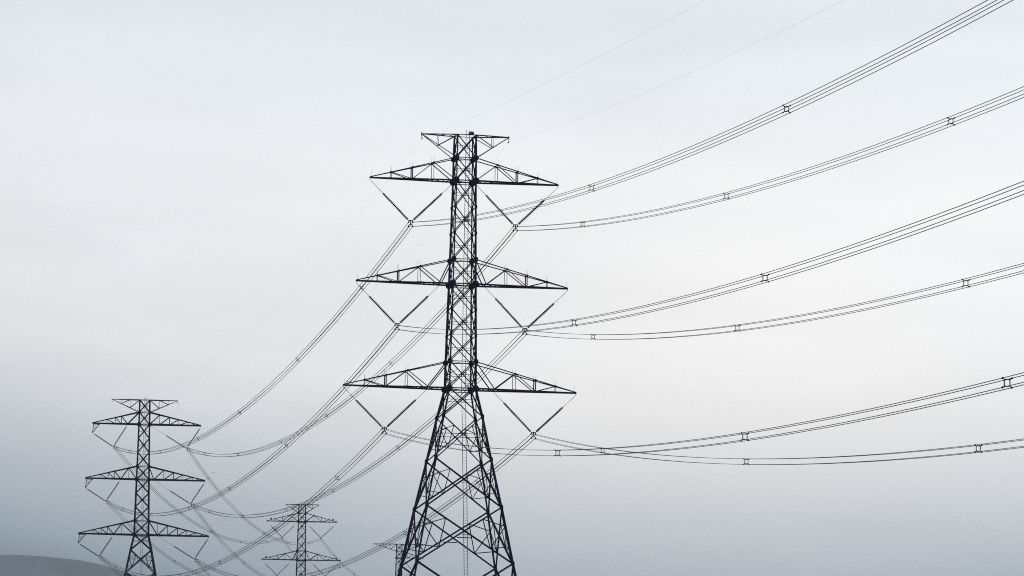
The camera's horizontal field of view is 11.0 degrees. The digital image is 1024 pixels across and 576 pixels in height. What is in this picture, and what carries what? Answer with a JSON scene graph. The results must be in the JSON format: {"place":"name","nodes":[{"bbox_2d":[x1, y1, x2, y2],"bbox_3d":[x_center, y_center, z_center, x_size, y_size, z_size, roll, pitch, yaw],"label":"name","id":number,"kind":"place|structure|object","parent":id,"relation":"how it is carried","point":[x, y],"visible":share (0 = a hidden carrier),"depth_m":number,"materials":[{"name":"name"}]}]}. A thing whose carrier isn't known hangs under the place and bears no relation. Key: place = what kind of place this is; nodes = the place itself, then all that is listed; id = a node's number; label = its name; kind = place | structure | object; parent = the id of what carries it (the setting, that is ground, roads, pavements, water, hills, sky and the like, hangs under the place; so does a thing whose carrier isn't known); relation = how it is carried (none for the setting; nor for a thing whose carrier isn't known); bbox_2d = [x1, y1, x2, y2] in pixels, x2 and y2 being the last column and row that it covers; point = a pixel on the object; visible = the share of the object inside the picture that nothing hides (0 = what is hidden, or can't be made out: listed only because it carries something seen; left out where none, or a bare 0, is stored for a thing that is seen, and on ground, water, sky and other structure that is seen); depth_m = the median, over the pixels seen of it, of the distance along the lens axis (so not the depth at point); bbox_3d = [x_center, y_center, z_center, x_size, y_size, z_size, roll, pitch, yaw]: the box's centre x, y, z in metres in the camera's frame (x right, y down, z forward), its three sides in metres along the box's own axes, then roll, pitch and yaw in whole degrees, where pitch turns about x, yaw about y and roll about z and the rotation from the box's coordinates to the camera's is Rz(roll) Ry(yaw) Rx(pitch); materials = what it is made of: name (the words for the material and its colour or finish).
{"place":"outdoors","nodes":[
{"label":"outdoors","id":0,"kind":"place"},
{"bbox_2d":[0,555,135,575],"bbox_3d":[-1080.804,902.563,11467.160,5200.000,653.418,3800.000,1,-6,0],"label":"hill","id":1,"kind":"structure","parent":0,"point":[19,565],"depth_m":11329.50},
{"bbox_2d":[0,0,1023,575],"label":"sky","id":2,"kind":"structure","parent":0,"point":[173,173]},
{"bbox_3d":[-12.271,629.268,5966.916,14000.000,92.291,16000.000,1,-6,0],"label":"ground","id":3,"kind":"structure","parent":0,"visible":0},
{"bbox_2d":[78,397,208,575],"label":"transmission tower","id":4,"kind":"structure","parent":3,"relation":"on","point":[136,479],"depth_m":948.76,"materials":[{"name":"metal"}]},
{"bbox_2d":[80,536,112,558],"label":"insulator assembly","id":5,"kind":"object","parent":4,"relation":"attached to","point":[101,551],"visible":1,"depth_m":947.07,"materials":[{"name":"ceramic"}]},
{"bbox_2d":[86,479,120,503],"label":"insulator assembly","id":6,"kind":"object","parent":4,"relation":"attached to","point":[108,496],"visible":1,"depth_m":948.20,"materials":[{"name":"ceramic"}]},
{"bbox_2d":[93,426,126,448],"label":"insulator assembly","id":7,"kind":"object","parent":4,"relation":"attached to","point":[115,442],"visible":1,"depth_m":949.31,"materials":[{"name":"ceramic"}]},
{"bbox_2d":[113,448,281,543],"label":"conductor bundle","id":8,"kind":"object","parent":7,"relation":"hanging from","point":[183,513],"visible":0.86,"depth_m":1083.34,"materials":[{"name":"metal"}]},
{"bbox_2d":[155,427,200,449],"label":"insulator assembly","id":9,"kind":"object","parent":4,"relation":"attached to","point":[178,442],"visible":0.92,"depth_m":950.24,"materials":[{"name":"ceramic"}]},
{"bbox_2d":[188,448,321,544],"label":"conductor bundle","id":10,"kind":"object","parent":9,"relation":"hanging from","point":[241,513],"visible":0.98,"depth_m":1081.77,"materials":[{"name":"metal"}]},
{"bbox_2d":[187,227,516,456],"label":"conductor bundle","id":11,"kind":"object","parent":9,"relation":"hanging from","point":[378,371],"visible":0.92,"depth_m":627.10,"materials":[{"name":"metal"}]},
{"bbox_2d":[155,481,203,504],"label":"insulator assembly","id":12,"kind":"object","parent":4,"relation":"attached to","point":[182,498],"visible":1,"depth_m":949.25,"materials":[{"name":"ceramic"}]},
{"bbox_2d":[190,331,525,517],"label":"conductor bundle","id":13,"kind":"object","parent":12,"relation":"hanging from","point":[375,461],"visible":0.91,"depth_m":637.53,"materials":[{"name":"metal"}]},
{"bbox_2d":[158,536,207,560],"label":"insulator assembly","id":14,"kind":"object","parent":4,"relation":"attached to","point":[187,554],"visible":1,"depth_m":948.25,"materials":[{"name":"ceramic"}]},
{"bbox_2d":[261,503,340,575],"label":"transmission tower","id":15,"kind":"structure","parent":3,"relation":"on","point":[297,551],"depth_m":1362.20,"materials":[{"name":"metal"}]},
{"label":"insulator assembly","id":16,"kind":"object","parent":15,"relation":"hanging from","visible":0},
{"bbox_2d":[106,503,275,575],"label":"conductor bundle","id":17,"kind":"object","parent":16,"relation":"hanging from","point":[156,546],"visible":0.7,"depth_m":1048.58,"materials":[{"name":"metal"}]},
{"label":"insulator assembly","id":18,"kind":"object","parent":15,"relation":"hanging from","visible":0},
{"bbox_2d":[193,506,264,575],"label":"conductor bundle","id":19,"kind":"object","parent":18,"relation":"hanging from","point":[227,545],"visible":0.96,"depth_m":1031.33,"materials":[{"name":"metal"}]},
{"bbox_2d":[373,543,423,575],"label":"transmission tower","id":20,"kind":"structure","parent":3,"relation":"on","point":[397,557],"depth_m":1700.01,"materials":[{"name":"metal"}]},
{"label":"insulator assembly","id":21,"kind":"object","parent":20,"relation":"hanging from","visible":0},
{"bbox_2d":[322,540,407,575],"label":"conductor bundle","id":22,"kind":"object","parent":21,"relation":"hanging from","point":[341,563],"visible":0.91,"depth_m":1423.30,"materials":[{"name":"metal"}]},
{"bbox_2d":[343,130,576,575],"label":"transmission tower","id":23,"kind":"structure","parent":3,"relation":"on","point":[474,284],"depth_m":502.67,"materials":[{"name":"metal"}]},
{"bbox_2d":[343,387,426,433],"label":"insulator assembly","id":24,"kind":"object","parent":23,"relation":"attached to","point":[396,418],"visible":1,"depth_m":500.11,"materials":[{"name":"ceramic"}]},
{"bbox_2d":[100,429,385,575],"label":"conductor bundle","id":25,"kind":"object","parent":24,"relation":"hanging from","point":[272,528],"visible":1,"depth_m":608.09,"materials":[{"name":"metal"}]},
{"bbox_2d":[383,372,1023,456],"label":"conductor bundle","id":26,"kind":"object","parent":24,"relation":"hanging from","point":[1002,387],"visible":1,"depth_m":279.78,"materials":[{"name":"metal"}]},
{"bbox_2d":[362,285,439,329],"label":"insulator assembly","id":27,"kind":"object","parent":23,"relation":"attached to","point":[407,315],"visible":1,"depth_m":501.37,"materials":[{"name":"ceramic"}]},
{"bbox_2d":[107,326,398,515],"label":"conductor bundle","id":28,"kind":"object","parent":27,"relation":"attached to","point":[281,446],"visible":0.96,"depth_m":612.50,"materials":[{"name":"metal"}]},
{"bbox_2d":[395,181,1023,334],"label":"conductor bundle","id":29,"kind":"object","parent":27,"relation":"hanging from","point":[761,273],"visible":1,"depth_m":288.56,"materials":[{"name":"metal"}]},
{"bbox_2d":[374,183,452,226],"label":"insulator assembly","id":30,"kind":"object","parent":23,"relation":"attached to","point":[421,212],"visible":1,"depth_m":502.61,"materials":[{"name":"ceramic"}]},
{"bbox_2d":[114,223,410,454],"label":"conductor bundle","id":31,"kind":"object","parent":30,"relation":"attached to","point":[296,358],"visible":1,"depth_m":609.75,"materials":[{"name":"metal"}]},
{"bbox_2d":[413,0,1012,226],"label":"conductor bundle","id":32,"kind":"object","parent":30,"relation":"hanging from","point":[467,220],"visible":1,"depth_m":299.78,"materials":[{"name":"metal"}]},
{"bbox_2d":[477,186,554,231],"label":"insulator assembly","id":33,"kind":"object","parent":23,"relation":"attached to","point":[503,213],"visible":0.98,"depth_m":504.38,"materials":[{"name":"ceramic"}]},
{"bbox_2d":[513,86,1023,230],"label":"conductor bundle","id":34,"kind":"object","parent":33,"relation":"hanging from","point":[729,198],"visible":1,"depth_m":343.79,"materials":[{"name":"metal"}]},
{"bbox_2d":[485,287,566,334],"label":"insulator assembly","id":35,"kind":"object","parent":23,"relation":"attached to","point":[533,322],"visible":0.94,"depth_m":503.54,"materials":[{"name":"ceramic"}]},
{"bbox_2d":[524,263,1023,339],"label":"conductor bundle","id":36,"kind":"object","parent":35,"relation":"hanging from","point":[738,325],"visible":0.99,"depth_m":343.76,"materials":[{"name":"metal"}]},
{"bbox_2d":[496,395,575,438],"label":"insulator assembly","id":37,"kind":"object","parent":23,"relation":"attached to","point":[525,425],"visible":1,"depth_m":502.63,"materials":[{"name":"ceramic"}]},
{"bbox_2d":[194,434,532,575],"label":"conductor bundle","id":38,"kind":"object","parent":37,"relation":"hanging from","point":[404,530],"visible":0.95,"depth_m":611.97,"materials":[{"name":"metal"}]},
{"bbox_2d":[532,434,1023,464],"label":"conductor bundle","id":39,"kind":"object","parent":37,"relation":"hanging from","point":[976,445],"visible":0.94,"depth_m":341.44,"materials":[{"name":"metal"}]},
{"bbox_2d":[524,21,800,137],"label":"earth wire","id":40,"kind":"object","parent":23,"relation":"attached to","point":[670,81],"visible":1,"depth_m":400.15,"materials":[{"name":"metal"}]}
]}

